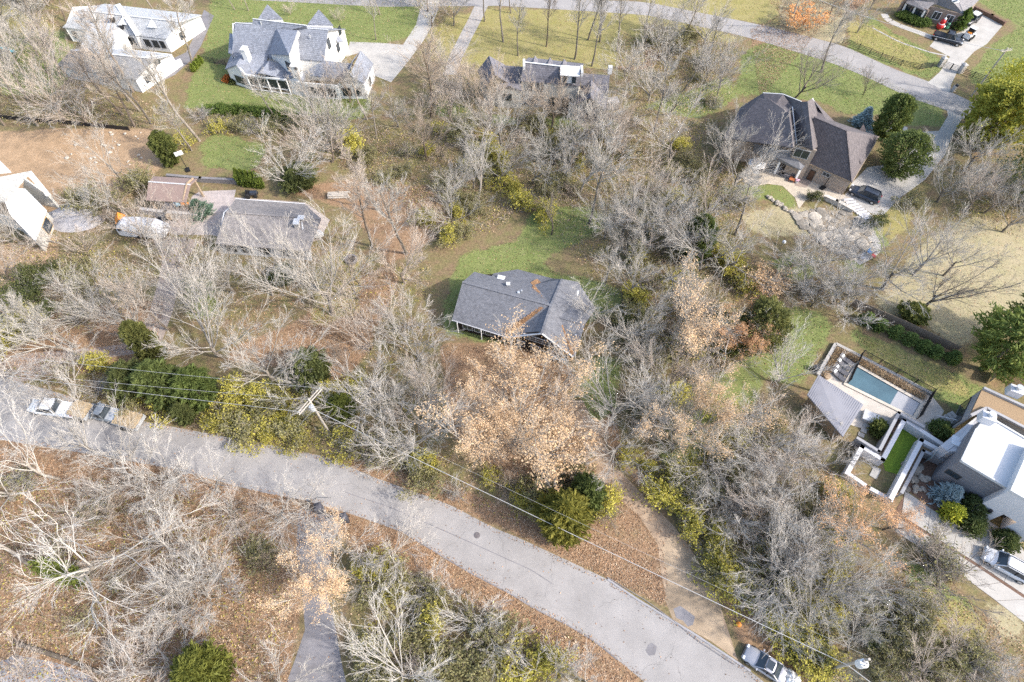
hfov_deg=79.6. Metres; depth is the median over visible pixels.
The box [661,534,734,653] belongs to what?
drive apron
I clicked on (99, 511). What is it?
bare tree
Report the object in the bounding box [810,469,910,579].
orange leaved tree
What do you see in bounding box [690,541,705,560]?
shrub
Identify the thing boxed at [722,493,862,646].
bare tree
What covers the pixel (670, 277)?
bare tree
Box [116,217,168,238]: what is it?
covered camper
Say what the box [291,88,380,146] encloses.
bare tree
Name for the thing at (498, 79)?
bare tree
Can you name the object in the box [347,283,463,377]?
bare tree
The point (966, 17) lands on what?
column shrub
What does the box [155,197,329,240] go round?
gravel yard
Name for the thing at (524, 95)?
window
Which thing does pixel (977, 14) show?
parked car
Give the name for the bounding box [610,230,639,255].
shrub
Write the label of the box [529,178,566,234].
bare tree
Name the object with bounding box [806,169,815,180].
door
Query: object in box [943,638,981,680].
shrub
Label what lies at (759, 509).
bare tree
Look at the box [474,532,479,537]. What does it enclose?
manhole cover
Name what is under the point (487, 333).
window
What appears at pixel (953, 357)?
clipped shrub
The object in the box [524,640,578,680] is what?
shrub
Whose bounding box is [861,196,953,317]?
bare tree
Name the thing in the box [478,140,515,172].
shrub
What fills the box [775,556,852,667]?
bare tree
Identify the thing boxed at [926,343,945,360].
clipped shrub
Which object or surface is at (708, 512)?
bare tree
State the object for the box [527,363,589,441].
orange leaved tree
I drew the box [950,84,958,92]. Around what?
mailbox
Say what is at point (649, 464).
shrub
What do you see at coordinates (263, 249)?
window
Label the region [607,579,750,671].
kerb
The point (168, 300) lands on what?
bare tree
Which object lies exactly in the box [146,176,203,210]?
pavilion
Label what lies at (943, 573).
bare tree
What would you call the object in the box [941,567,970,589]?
shrub
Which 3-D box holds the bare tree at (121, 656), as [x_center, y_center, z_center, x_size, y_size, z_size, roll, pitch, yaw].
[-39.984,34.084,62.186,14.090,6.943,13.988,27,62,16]
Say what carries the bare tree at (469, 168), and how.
on the ground at (34, 150)
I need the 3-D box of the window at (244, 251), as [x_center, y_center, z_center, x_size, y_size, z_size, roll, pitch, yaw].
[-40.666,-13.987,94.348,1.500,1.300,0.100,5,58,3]
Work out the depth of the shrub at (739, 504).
73.69 m
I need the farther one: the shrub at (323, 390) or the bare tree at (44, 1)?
the bare tree at (44, 1)
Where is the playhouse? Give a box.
[115,212,124,223]
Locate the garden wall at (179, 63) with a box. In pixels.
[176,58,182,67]
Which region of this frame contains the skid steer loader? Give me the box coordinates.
[961,25,977,41]
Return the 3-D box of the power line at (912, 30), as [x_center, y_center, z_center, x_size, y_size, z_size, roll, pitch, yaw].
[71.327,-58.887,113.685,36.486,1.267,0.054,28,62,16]
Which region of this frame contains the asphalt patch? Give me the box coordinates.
[674,606,694,626]
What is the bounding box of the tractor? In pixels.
[244,190,257,198]
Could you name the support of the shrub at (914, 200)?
on the ground at (34, 150)
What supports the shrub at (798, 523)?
on the ground at (34, 150)
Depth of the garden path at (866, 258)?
96.19 m
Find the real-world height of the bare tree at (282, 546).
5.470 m
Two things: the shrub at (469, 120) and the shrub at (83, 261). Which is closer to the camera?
the shrub at (83, 261)
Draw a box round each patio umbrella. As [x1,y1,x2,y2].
[748,158,764,173]
[861,409,879,423]
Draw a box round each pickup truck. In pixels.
[27,397,72,419]
[88,401,118,422]
[932,30,963,46]
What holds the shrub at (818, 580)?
on the ground at (34, 150)
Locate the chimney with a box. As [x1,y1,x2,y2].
[315,230,323,237]
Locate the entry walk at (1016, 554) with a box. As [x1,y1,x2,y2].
[967,521,1023,560]
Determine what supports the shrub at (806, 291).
on the ground at (34, 150)
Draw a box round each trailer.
[67,400,94,422]
[111,409,145,432]
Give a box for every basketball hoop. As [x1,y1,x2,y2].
[174,150,189,171]
[819,176,830,190]
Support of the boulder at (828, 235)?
on the rock bed at (852, 217)
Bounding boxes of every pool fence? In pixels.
[848,350,937,418]
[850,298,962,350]
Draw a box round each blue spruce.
[847,106,873,131]
[926,481,964,507]
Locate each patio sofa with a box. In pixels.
[769,165,784,173]
[779,169,794,177]
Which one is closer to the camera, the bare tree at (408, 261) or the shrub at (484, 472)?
the shrub at (484, 472)
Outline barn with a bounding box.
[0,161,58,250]
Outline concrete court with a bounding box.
[845,110,961,214]
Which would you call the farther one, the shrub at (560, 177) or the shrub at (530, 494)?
the shrub at (560, 177)
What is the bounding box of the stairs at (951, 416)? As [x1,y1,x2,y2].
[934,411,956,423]
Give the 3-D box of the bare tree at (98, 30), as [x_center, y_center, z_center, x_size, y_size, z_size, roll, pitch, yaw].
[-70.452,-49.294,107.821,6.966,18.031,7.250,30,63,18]
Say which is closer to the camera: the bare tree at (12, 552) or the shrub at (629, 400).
the bare tree at (12, 552)
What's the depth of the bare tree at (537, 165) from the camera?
97.57 m
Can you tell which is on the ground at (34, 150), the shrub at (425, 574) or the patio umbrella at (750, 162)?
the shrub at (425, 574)
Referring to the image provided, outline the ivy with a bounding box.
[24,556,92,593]
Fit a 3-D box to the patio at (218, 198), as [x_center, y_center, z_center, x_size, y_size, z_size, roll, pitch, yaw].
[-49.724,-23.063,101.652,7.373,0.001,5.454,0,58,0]
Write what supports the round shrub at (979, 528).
on the planting bed at (929, 468)
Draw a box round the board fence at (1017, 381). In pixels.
[987,372,1023,385]
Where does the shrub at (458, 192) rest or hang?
on the ground at (34, 150)
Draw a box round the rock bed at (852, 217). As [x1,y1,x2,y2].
[801,209,870,257]
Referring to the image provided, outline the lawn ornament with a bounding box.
[936,17,946,29]
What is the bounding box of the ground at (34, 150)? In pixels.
[0,0,1023,681]
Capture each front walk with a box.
[860,126,906,135]
[881,14,931,38]
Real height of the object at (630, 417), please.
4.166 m
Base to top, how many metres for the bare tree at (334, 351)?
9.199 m
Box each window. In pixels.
[41,216,52,235]
[127,37,136,44]
[143,39,151,46]
[151,40,159,47]
[159,41,166,48]
[225,245,237,251]
[234,75,248,85]
[241,247,251,252]
[259,248,270,254]
[327,37,330,49]
[327,88,336,96]
[342,88,351,95]
[462,324,472,330]
[474,328,483,333]
[485,331,495,336]
[503,94,511,100]
[517,340,524,346]
[523,95,532,105]
[523,333,553,346]
[531,344,540,351]
[549,97,558,107]
[561,98,571,108]
[581,111,595,120]
[792,148,810,159]
[822,171,830,177]
[901,2,911,10]
[910,7,919,14]
[917,10,926,17]
[930,11,941,19]
[944,469,961,479]
[946,14,954,22]
[951,408,966,425]
[956,397,971,414]
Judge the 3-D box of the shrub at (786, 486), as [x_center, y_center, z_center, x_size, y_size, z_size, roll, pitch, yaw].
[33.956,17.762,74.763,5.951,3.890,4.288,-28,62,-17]
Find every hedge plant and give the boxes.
[203,103,214,115]
[214,102,225,112]
[218,104,232,116]
[229,102,242,114]
[238,104,249,114]
[248,105,261,116]
[254,105,266,117]
[264,107,276,117]
[272,108,281,120]
[280,109,292,120]
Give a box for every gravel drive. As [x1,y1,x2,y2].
[0,236,198,381]
[445,6,487,74]
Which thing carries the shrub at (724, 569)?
on the ground at (34, 150)
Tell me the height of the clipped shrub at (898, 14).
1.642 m
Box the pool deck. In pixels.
[820,349,943,433]
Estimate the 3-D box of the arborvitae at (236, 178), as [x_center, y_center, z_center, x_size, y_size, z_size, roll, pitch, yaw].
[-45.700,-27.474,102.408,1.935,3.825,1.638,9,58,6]
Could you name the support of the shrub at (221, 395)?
on the ground at (34, 150)
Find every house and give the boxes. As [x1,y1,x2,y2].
[58,3,205,92]
[215,198,320,260]
[452,269,594,362]
[478,56,619,123]
[718,92,878,194]
[802,375,862,441]
[896,0,978,27]
[922,383,1023,542]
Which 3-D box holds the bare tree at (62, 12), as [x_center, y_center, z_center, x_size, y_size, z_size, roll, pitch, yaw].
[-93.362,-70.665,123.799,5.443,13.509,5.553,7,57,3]
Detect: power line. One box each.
[3,355,314,387]
[5,375,297,411]
[6,372,307,399]
[317,397,863,654]
[317,411,846,664]
[820,0,997,49]
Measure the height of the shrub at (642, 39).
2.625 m
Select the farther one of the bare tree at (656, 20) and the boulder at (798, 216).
the bare tree at (656, 20)
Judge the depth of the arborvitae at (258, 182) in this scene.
101.92 m
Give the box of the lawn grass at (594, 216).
[186,0,1023,617]
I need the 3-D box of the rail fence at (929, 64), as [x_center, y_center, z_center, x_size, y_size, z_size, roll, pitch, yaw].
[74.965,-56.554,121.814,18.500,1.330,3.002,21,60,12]
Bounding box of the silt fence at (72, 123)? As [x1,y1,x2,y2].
[0,115,129,130]
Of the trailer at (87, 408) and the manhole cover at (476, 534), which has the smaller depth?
the manhole cover at (476, 534)
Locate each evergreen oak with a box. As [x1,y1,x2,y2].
[956,77,1023,149]
[984,57,1023,125]
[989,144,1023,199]
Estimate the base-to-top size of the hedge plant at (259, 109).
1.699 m
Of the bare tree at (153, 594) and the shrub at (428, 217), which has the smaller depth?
the bare tree at (153, 594)
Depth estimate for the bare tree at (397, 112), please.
106.95 m
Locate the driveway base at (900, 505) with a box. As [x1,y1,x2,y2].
[893,496,1023,603]
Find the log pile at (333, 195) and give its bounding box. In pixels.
[327,191,349,198]
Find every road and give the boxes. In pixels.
[0,376,762,681]
[264,0,1023,144]
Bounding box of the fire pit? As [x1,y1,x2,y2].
[345,254,357,263]
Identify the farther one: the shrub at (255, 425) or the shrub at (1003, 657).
the shrub at (255, 425)
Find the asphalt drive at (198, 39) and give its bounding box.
[163,10,213,79]
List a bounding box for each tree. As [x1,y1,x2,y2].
[0,0,17,40]
[0,0,48,10]
[0,0,48,54]
[0,1,21,47]
[0,16,34,86]
[0,23,86,119]
[0,24,33,74]
[0,37,88,130]
[0,42,32,106]
[0,47,38,126]
[0,57,111,131]
[0,186,23,244]
[0,211,72,253]
[0,228,44,280]
[0,259,107,349]
[0,287,76,347]
[0,302,56,408]
[0,308,82,380]
[0,380,62,419]
[0,386,60,480]
[0,446,85,550]
[0,484,228,675]
[0,540,28,565]
[0,629,43,681]
[8,0,44,31]
[10,10,59,86]
[11,0,44,45]
[17,0,47,46]
[20,24,68,78]
[21,11,60,75]
[25,469,114,552]
[32,369,96,458]
[34,598,175,681]
[36,153,130,221]
[36,326,104,397]
[39,176,103,224]
[41,239,123,319]
[42,214,106,256]
[44,257,168,350]
[47,99,138,210]
[47,459,140,545]
[49,381,175,477]
[50,36,123,114]
[56,0,134,92]
[58,0,66,21]
[64,482,204,608]
[69,28,140,111]
[70,419,173,510]
[72,261,138,326]
[73,3,128,101]
[80,39,135,126]
[82,55,152,123]
[90,605,208,681]
[92,174,164,243]
[93,273,169,330]
[96,288,148,357]
[105,357,146,406]
[106,205,171,249]
[106,542,216,656]
[110,413,201,520]
[112,452,186,514]
[112,504,238,648]
[117,35,200,141]
[117,319,167,361]
[120,229,288,366]
[123,357,178,412]
[132,269,202,317]
[134,461,203,522]
[134,544,249,639]
[140,206,206,267]
[140,216,242,297]
[141,514,244,629]
[145,180,209,246]
[146,129,179,167]
[151,97,192,150]
[153,0,195,63]
[154,244,221,314]
[158,218,222,290]
[164,362,219,414]
[167,400,197,427]
[167,637,238,681]
[179,475,245,556]
[189,437,259,505]
[202,187,401,314]
[204,224,299,296]
[212,487,272,548]
[214,304,331,396]
[230,618,334,681]
[241,68,274,114]
[245,110,330,180]
[248,64,327,131]
[248,77,346,173]
[250,457,328,550]
[253,352,332,415]
[255,504,355,633]
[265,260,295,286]
[267,465,344,556]
[271,539,313,577]
[277,160,319,193]
[281,77,350,157]
[283,2,296,13]
[284,60,321,119]
[286,345,333,394]
[289,60,333,99]
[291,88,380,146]
[291,249,341,293]
[295,282,404,356]
[296,319,420,441]
[297,225,381,305]
[301,505,384,597]
[315,285,366,329]
[317,567,456,681]
[319,230,364,285]
[320,52,379,102]
[321,391,359,425]
[325,340,349,372]
[326,551,385,604]
[328,5,345,19]
[331,164,380,247]
[332,55,367,119]
[332,377,478,489]
[336,140,379,209]
[346,496,442,591]
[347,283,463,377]
[348,348,457,450]
[356,72,386,138]
[358,172,420,254]
[361,0,377,39]
[365,275,434,343]
[370,81,416,127]
[370,200,448,286]
[380,24,482,75]
[381,355,428,404]
[383,338,469,428]
[394,353,449,405]
[398,556,463,621]
[402,29,441,118]
[403,88,474,159]
[406,82,454,125]
[409,303,619,486]
[410,70,462,127]
[413,169,495,235]
[414,0,448,25]
[415,49,474,91]
[420,28,472,72]
[422,584,511,661]
[428,57,476,113]
[429,141,485,192]
[431,66,459,95]
[436,0,469,25]
[438,81,536,148]
[439,58,489,107]
[440,47,511,125]
[440,48,474,86]
[444,354,535,464]
[452,108,520,199]
[456,124,491,188]
[456,376,549,464]
[463,56,520,100]
[465,598,532,680]
[467,90,494,142]
[470,113,545,182]
[491,67,554,132]
[497,0,506,42]
[504,630,596,681]
[508,0,526,55]
[508,65,596,129]
[516,101,590,167]
[519,414,603,490]
[524,77,570,117]
[524,144,578,194]
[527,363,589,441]
[528,486,595,552]
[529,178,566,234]
[540,311,662,439]
[541,0,558,46]
[551,94,618,171]
[555,125,588,181]
[563,99,641,150]
[563,267,634,319]
[563,641,606,681]
[564,0,597,59]
[565,124,609,166]
[571,184,646,239]
[571,470,606,515]
[572,285,680,358]
[573,92,626,139]
[574,66,636,119]
[575,127,630,223]
[578,86,624,147]
[580,113,650,191]
[580,406,664,490]
[584,27,649,90]
[586,62,675,157]
[587,0,604,39]
[587,177,649,244]
[589,232,662,294]
[591,0,617,66]
[591,311,667,377]
[592,0,605,41]
[593,77,640,150]
[593,223,647,265]
[594,244,624,284]
[601,30,692,99]
[603,115,632,166]
[604,356,735,444]
[606,95,676,165]
[607,133,693,211]
[609,171,697,244]
[613,0,636,51]
[618,351,685,424]
[622,200,718,251]
[623,334,720,427]
[625,0,697,47]
[627,15,687,74]
[627,410,714,462]
[632,334,790,464]
[634,91,701,159]
[637,166,708,220]
[639,0,671,45]
[639,150,697,196]
[641,192,765,271]
[646,0,656,25]
[646,240,722,317]
[647,289,741,358]
[649,55,683,132]
[650,1,685,49]
[653,206,738,253]
[656,79,709,121]
[660,417,772,507]
[664,0,729,46]
[665,268,703,312]
[668,263,716,308]
[669,251,739,359]
[669,267,720,325]
[675,178,700,237]
[677,213,719,263]
[679,468,740,536]
[680,457,798,554]
[682,37,714,91]
[688,0,705,27]
[688,29,733,80]
[693,151,782,218]
[694,56,742,106]
[695,300,771,391]
[696,13,771,86]
[698,202,793,303]
[700,311,751,359]
[704,5,733,55]
[704,97,762,172]
[710,451,793,504]
[714,283,782,362]
[715,52,739,100]
[717,165,764,235]
[718,109,816,189]
[719,456,849,579]
[719,471,788,538]
[720,504,871,664]
[721,388,797,471]
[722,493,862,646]
[724,363,834,474]
[724,400,826,502]
[731,292,794,356]
[736,439,884,576]
[744,306,853,387]
[745,405,875,497]
[749,499,898,634]
[757,495,842,602]
[759,228,856,295]
[760,207,866,277]
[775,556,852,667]
[781,0,831,30]
[784,504,875,584]
[791,29,848,97]
[792,281,836,308]
[794,193,900,276]
[797,416,880,500]
[799,533,926,647]
[800,508,839,557]
[805,253,878,304]
[809,473,875,546]
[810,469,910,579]
[821,0,862,72]
[821,260,884,313]
[824,276,892,333]
[827,593,889,653]
[829,0,860,14]
[835,243,918,308]
[838,0,902,32]
[842,593,906,646]
[854,61,890,94]
[860,544,932,625]
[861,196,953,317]
[869,491,925,538]
[870,0,900,9]
[870,92,918,139]
[876,128,939,182]
[882,515,1007,623]
[889,193,973,275]
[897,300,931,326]
[905,623,956,681]
[923,129,1021,202]
[923,250,1023,314]
[929,218,1023,275]
[929,606,1013,681]
[950,119,1022,171]
[961,137,1023,198]
[962,143,1020,211]
[970,301,1023,386]
[983,175,1023,213]
[984,179,1023,232]
[986,655,1023,681]
[990,141,1023,202]
[1006,292,1023,340]
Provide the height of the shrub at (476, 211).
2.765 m
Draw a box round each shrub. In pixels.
[0,272,53,310]
[0,301,45,341]
[0,303,13,320]
[0,313,20,350]
[0,314,28,360]
[0,458,43,500]
[2,300,47,340]
[9,261,47,287]
[18,256,62,285]
[34,297,60,323]
[35,275,69,301]
[38,531,73,560]
[39,353,94,389]
[43,251,101,294]
[54,254,96,291]
[55,602,114,641]
[56,299,95,339]
[57,174,97,205]
[57,257,89,278]
[59,183,109,215]
[61,182,91,204]
[67,492,138,531]
[71,273,97,297]
[71,372,106,402]
[75,348,115,373]
[78,544,109,577]
[85,192,141,232]
[90,634,135,679]
[91,185,127,216]
[95,191,131,223]
[96,566,131,606]
[99,370,144,416]
[105,185,121,197]
[109,158,153,194]
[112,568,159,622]
[114,546,148,576]
[120,161,153,191]
[134,390,200,429]
[150,383,168,416]
[153,570,192,610]
[163,638,188,679]
[172,129,196,151]
[186,105,215,127]
[188,198,216,224]
[189,63,195,71]
[189,106,201,120]
[192,61,198,69]
[194,58,200,66]
[197,55,203,63]
[197,407,237,437]
[200,388,250,428]
[201,116,230,136]
[203,115,229,131]
[208,113,230,123]
[212,398,276,451]
[216,371,247,412]
[221,74,229,83]
[221,109,248,131]
[223,113,264,136]
[224,405,286,457]
[225,401,244,412]
[225,506,259,537]
[228,77,235,84]
[229,531,276,576]
[232,401,270,442]
[234,378,278,407]
[242,378,308,423]
[246,532,282,581]
[249,372,294,410]
[252,114,279,135]
[252,420,278,447]
[254,382,288,416]
[259,422,275,444]
[260,112,285,130]
[263,400,320,449]
[267,402,295,422]
[272,418,319,459]
[274,414,303,428]
[281,115,302,132]
[282,112,308,132]
[298,378,341,417]
[304,106,350,143]
[319,420,372,467]
[327,372,374,400]
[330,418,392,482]
[332,129,372,153]
[335,123,371,157]
[335,419,377,457]
[346,137,380,168]
[346,555,389,582]
[346,620,387,670]
[347,630,414,681]
[349,575,394,619]
[351,646,404,681]
[355,429,382,458]
[357,541,401,576]
[361,661,408,681]
[364,429,405,471]
[366,432,404,484]
[370,164,399,189]
[374,573,415,619]
[375,552,429,610]
[385,432,413,464]
[385,622,443,679]
[391,608,438,665]
[392,160,413,178]
[395,456,444,502]
[397,139,418,162]
[400,640,462,681]
[406,445,445,473]
[406,455,426,479]
[407,206,441,232]
[407,561,433,593]
[409,446,445,481]
[410,575,453,622]
[412,635,485,681]
[415,593,448,643]
[417,141,436,158]
[426,119,452,135]
[427,172,452,191]
[429,141,453,162]
[429,649,465,681]
[431,218,463,248]
[436,114,470,146]
[437,180,469,203]
[437,470,470,502]
[439,219,459,247]
[440,185,468,205]
[447,200,466,223]
[449,134,471,148]
[451,217,475,240]
[451,638,509,681]
[455,107,488,133]
[456,158,473,175]
[457,183,490,210]
[458,153,492,187]
[464,606,532,671]
[466,136,491,155]
[466,195,492,219]
[475,131,498,145]
[477,628,556,681]
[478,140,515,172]
[478,461,506,491]
[483,163,517,196]
[484,460,521,509]
[487,160,512,182]
[502,126,524,148]
[503,476,534,522]
[504,185,539,212]
[506,177,522,193]
[507,484,537,513]
[509,109,533,127]
[512,459,562,502]
[513,108,552,135]
[519,477,565,521]
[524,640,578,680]
[527,114,546,132]
[533,197,557,233]
[534,130,566,156]
[534,173,567,202]
[535,449,575,490]
[539,460,573,492]
[541,126,559,142]
[547,162,585,192]
[551,124,579,142]
[558,454,595,487]
[559,130,601,165]
[559,180,589,208]
[560,474,612,521]
[564,180,584,200]
[574,153,586,168]
[592,478,627,527]
[596,150,619,169]
[597,486,628,533]
[601,503,623,536]
[602,292,652,334]
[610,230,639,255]
[610,311,633,329]
[613,279,655,317]
[614,386,665,439]
[614,438,647,473]
[615,306,645,321]
[616,144,635,164]
[617,308,666,349]
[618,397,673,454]
[620,393,661,422]
[621,387,641,409]
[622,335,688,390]
[623,340,647,355]
[624,192,662,218]
[625,227,647,243]
[625,247,662,274]
[626,238,649,269]
[629,113,649,130]
[631,212,665,248]
[632,471,698,516]
[637,177,669,201]
[639,32,656,43]
[640,30,667,46]
[641,205,663,220]
[641,267,674,301]
[642,441,717,514]
[642,458,660,473]
[652,378,693,406]
[655,191,684,216]
[657,45,679,60]
[657,213,690,243]
[657,424,686,454]
[658,156,694,184]
[659,265,701,299]
[660,396,683,419]
[663,135,692,150]
[664,318,680,336]
[664,334,681,352]
[665,185,691,203]
[665,468,708,511]
[666,26,697,53]
[667,148,696,165]
[668,325,686,349]
[669,38,693,57]
[669,143,707,174]
[670,330,721,359]
[672,457,705,486]
[673,19,704,43]
[673,284,705,314]
[674,161,711,189]
[676,395,711,425]
[676,499,707,546]
[677,493,695,513]
[677,513,702,532]
[681,521,707,553]
[682,183,728,216]
[683,266,703,280]
[686,357,729,393]
[687,534,743,590]
[687,539,748,596]
[690,56,720,69]
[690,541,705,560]
[691,71,702,81]
[691,550,718,570]
[692,49,704,62]
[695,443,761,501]
[698,533,733,574]
[700,438,727,461]
[700,528,758,586]
[701,557,764,625]
[702,94,724,109]
[703,92,716,103]
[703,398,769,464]
[703,460,761,511]
[704,300,721,318]
[704,514,729,547]
[706,45,730,66]
[706,235,732,259]
[710,353,730,369]
[711,245,754,270]
[712,554,741,606]
[713,223,746,250]
[714,432,730,454]
[715,248,743,287]
[718,485,769,517]
[720,358,739,372]
[721,408,764,450]
[726,187,751,209]
[726,257,755,288]
[727,472,751,496]
[732,331,771,366]
[733,268,765,298]
[734,549,789,648]
[734,556,763,590]
[735,507,765,541]
[739,514,766,544]
[741,258,792,299]
[746,409,775,461]
[749,382,799,423]
[750,441,787,490]
[751,509,806,563]
[754,406,788,444]
[756,604,802,647]
[761,573,815,608]
[761,597,827,674]
[766,559,824,616]
[768,500,815,544]
[769,614,827,646]
[770,264,795,292]
[770,286,803,318]
[771,630,852,681]
[773,516,801,550]
[775,461,807,508]
[776,622,808,658]
[780,548,805,574]
[780,574,816,622]
[782,566,821,594]
[783,586,835,641]
[784,546,850,601]
[785,491,833,535]
[786,625,815,663]
[790,495,818,535]
[794,632,851,681]
[796,562,840,600]
[798,274,832,308]
[799,288,818,303]
[802,509,859,575]
[802,586,839,632]
[804,627,843,681]
[806,189,825,203]
[806,548,854,578]
[808,597,850,644]
[814,475,860,515]
[814,501,849,535]
[818,591,852,628]
[821,602,852,635]
[831,566,889,629]
[835,575,891,644]
[839,566,886,618]
[848,609,880,650]
[854,614,890,653]
[857,311,875,326]
[863,209,890,231]
[864,649,910,681]
[865,620,920,680]
[866,577,895,631]
[867,415,891,439]
[870,317,889,333]
[872,617,917,660]
[873,569,950,635]
[875,590,945,659]
[880,632,941,681]
[886,324,905,340]
[890,185,926,211]
[892,580,954,642]
[893,611,923,650]
[894,9,909,20]
[901,331,920,347]
[902,12,913,23]
[905,14,919,24]
[905,625,941,663]
[907,643,958,681]
[908,517,975,586]
[909,16,925,26]
[909,653,955,681]
[914,339,932,354]
[916,17,931,27]
[916,641,974,681]
[925,418,955,441]
[925,542,963,571]
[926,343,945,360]
[926,536,966,590]
[926,636,951,659]
[927,541,971,585]
[935,500,967,526]
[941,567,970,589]
[942,349,962,366]
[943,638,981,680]
[948,635,1000,681]
[951,8,970,30]
[955,655,986,681]
[956,638,993,681]
[956,660,996,681]
[957,510,991,540]
[959,491,992,521]
[959,622,1003,677]
[962,6,973,22]
[972,625,1022,673]
[990,526,1023,554]
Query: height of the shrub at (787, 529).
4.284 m
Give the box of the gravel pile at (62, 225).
[48,204,105,232]
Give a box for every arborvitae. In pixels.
[232,167,241,185]
[237,168,246,187]
[243,169,251,187]
[247,170,257,188]
[252,170,264,188]
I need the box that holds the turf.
[883,429,917,473]
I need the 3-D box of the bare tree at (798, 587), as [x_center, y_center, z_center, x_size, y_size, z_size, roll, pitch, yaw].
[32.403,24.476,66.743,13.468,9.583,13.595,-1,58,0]
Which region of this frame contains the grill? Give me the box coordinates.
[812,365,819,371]
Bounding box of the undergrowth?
[0,0,1023,681]
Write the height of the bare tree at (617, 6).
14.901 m
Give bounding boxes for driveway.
[287,508,345,681]
[346,0,438,81]
[895,491,1023,621]
[928,10,1001,92]
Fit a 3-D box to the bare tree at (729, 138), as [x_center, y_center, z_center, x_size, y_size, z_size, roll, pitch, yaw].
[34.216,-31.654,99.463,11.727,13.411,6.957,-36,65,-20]
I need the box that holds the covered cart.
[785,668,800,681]
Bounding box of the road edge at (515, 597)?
[404,532,617,659]
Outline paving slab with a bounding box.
[869,466,880,478]
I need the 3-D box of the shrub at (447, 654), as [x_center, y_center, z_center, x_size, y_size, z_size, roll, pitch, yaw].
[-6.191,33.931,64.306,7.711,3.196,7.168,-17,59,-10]
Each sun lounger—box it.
[832,367,845,381]
[835,363,848,376]
[837,357,850,370]
[840,352,853,365]
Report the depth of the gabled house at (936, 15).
126.92 m
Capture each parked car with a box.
[741,644,787,681]
[848,184,881,204]
[967,10,982,26]
[980,546,1023,584]
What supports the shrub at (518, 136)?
on the ground at (34, 150)
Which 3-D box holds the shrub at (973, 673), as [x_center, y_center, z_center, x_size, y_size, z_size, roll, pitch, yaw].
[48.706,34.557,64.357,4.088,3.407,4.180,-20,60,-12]
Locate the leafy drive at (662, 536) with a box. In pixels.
[566,400,737,659]
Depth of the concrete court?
104.38 m
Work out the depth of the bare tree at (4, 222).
93.92 m
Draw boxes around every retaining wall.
[140,207,199,218]
[165,173,235,183]
[823,194,854,212]
[972,5,1006,25]
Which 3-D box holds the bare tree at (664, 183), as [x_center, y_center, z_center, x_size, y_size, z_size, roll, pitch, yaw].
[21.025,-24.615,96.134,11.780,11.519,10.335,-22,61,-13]
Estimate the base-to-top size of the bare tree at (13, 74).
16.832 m
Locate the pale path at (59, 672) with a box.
[0,655,92,681]
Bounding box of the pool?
[843,363,924,419]
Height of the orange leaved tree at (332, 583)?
9.903 m
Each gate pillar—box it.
[313,502,324,513]
[338,512,349,524]
[937,56,947,67]
[957,62,968,73]
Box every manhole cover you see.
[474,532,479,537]
[646,643,656,655]
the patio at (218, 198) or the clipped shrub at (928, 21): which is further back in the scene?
the clipped shrub at (928, 21)
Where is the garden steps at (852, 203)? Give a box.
[844,198,871,219]
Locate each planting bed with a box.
[822,352,924,397]
[878,419,923,455]
[896,446,931,494]
[908,458,962,525]
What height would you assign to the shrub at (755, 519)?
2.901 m
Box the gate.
[944,61,960,71]
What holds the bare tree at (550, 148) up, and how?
on the ground at (34, 150)
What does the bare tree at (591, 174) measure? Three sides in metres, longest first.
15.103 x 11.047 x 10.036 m
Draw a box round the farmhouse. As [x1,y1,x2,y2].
[225,4,374,99]
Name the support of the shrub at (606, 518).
on the ground at (34, 150)
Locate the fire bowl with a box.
[823,372,830,379]
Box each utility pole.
[297,387,329,432]
[831,658,870,668]
[971,48,1011,96]
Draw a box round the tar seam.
[345,492,552,583]
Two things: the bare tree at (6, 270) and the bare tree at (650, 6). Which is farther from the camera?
the bare tree at (650, 6)
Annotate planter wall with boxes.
[840,418,942,479]
[847,473,892,502]
[850,411,924,453]
[883,437,937,503]
[896,449,944,496]
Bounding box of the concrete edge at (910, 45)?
[874,28,946,55]
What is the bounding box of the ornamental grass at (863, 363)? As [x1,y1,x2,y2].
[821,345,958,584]
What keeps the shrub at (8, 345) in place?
on the ground at (34, 150)
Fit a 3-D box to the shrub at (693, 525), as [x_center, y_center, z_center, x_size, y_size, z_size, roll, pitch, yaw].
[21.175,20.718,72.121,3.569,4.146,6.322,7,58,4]
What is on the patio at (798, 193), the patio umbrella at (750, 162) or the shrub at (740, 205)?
the patio umbrella at (750, 162)
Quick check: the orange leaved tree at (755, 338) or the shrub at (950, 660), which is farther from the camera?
the orange leaved tree at (755, 338)
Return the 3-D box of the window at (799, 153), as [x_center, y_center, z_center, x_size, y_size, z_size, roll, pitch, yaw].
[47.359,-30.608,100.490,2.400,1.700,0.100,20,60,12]
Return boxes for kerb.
[607,577,734,664]
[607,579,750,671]
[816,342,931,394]
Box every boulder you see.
[793,213,802,219]
[796,218,808,225]
[799,225,810,229]
[808,211,821,218]
[811,218,822,225]
[816,209,826,215]
[818,235,826,245]
[825,231,836,239]
[845,210,852,215]
[854,217,863,226]
[857,239,868,249]
[860,226,868,233]
[911,475,918,483]
[915,465,921,473]
[918,473,924,479]
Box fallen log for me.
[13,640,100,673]
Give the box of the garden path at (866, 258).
[856,216,880,264]
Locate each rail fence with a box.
[201,56,225,64]
[842,38,940,69]
[962,69,991,82]
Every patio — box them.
[187,190,235,212]
[742,167,849,207]
[794,177,811,187]
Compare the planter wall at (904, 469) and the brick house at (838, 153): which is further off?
the brick house at (838, 153)

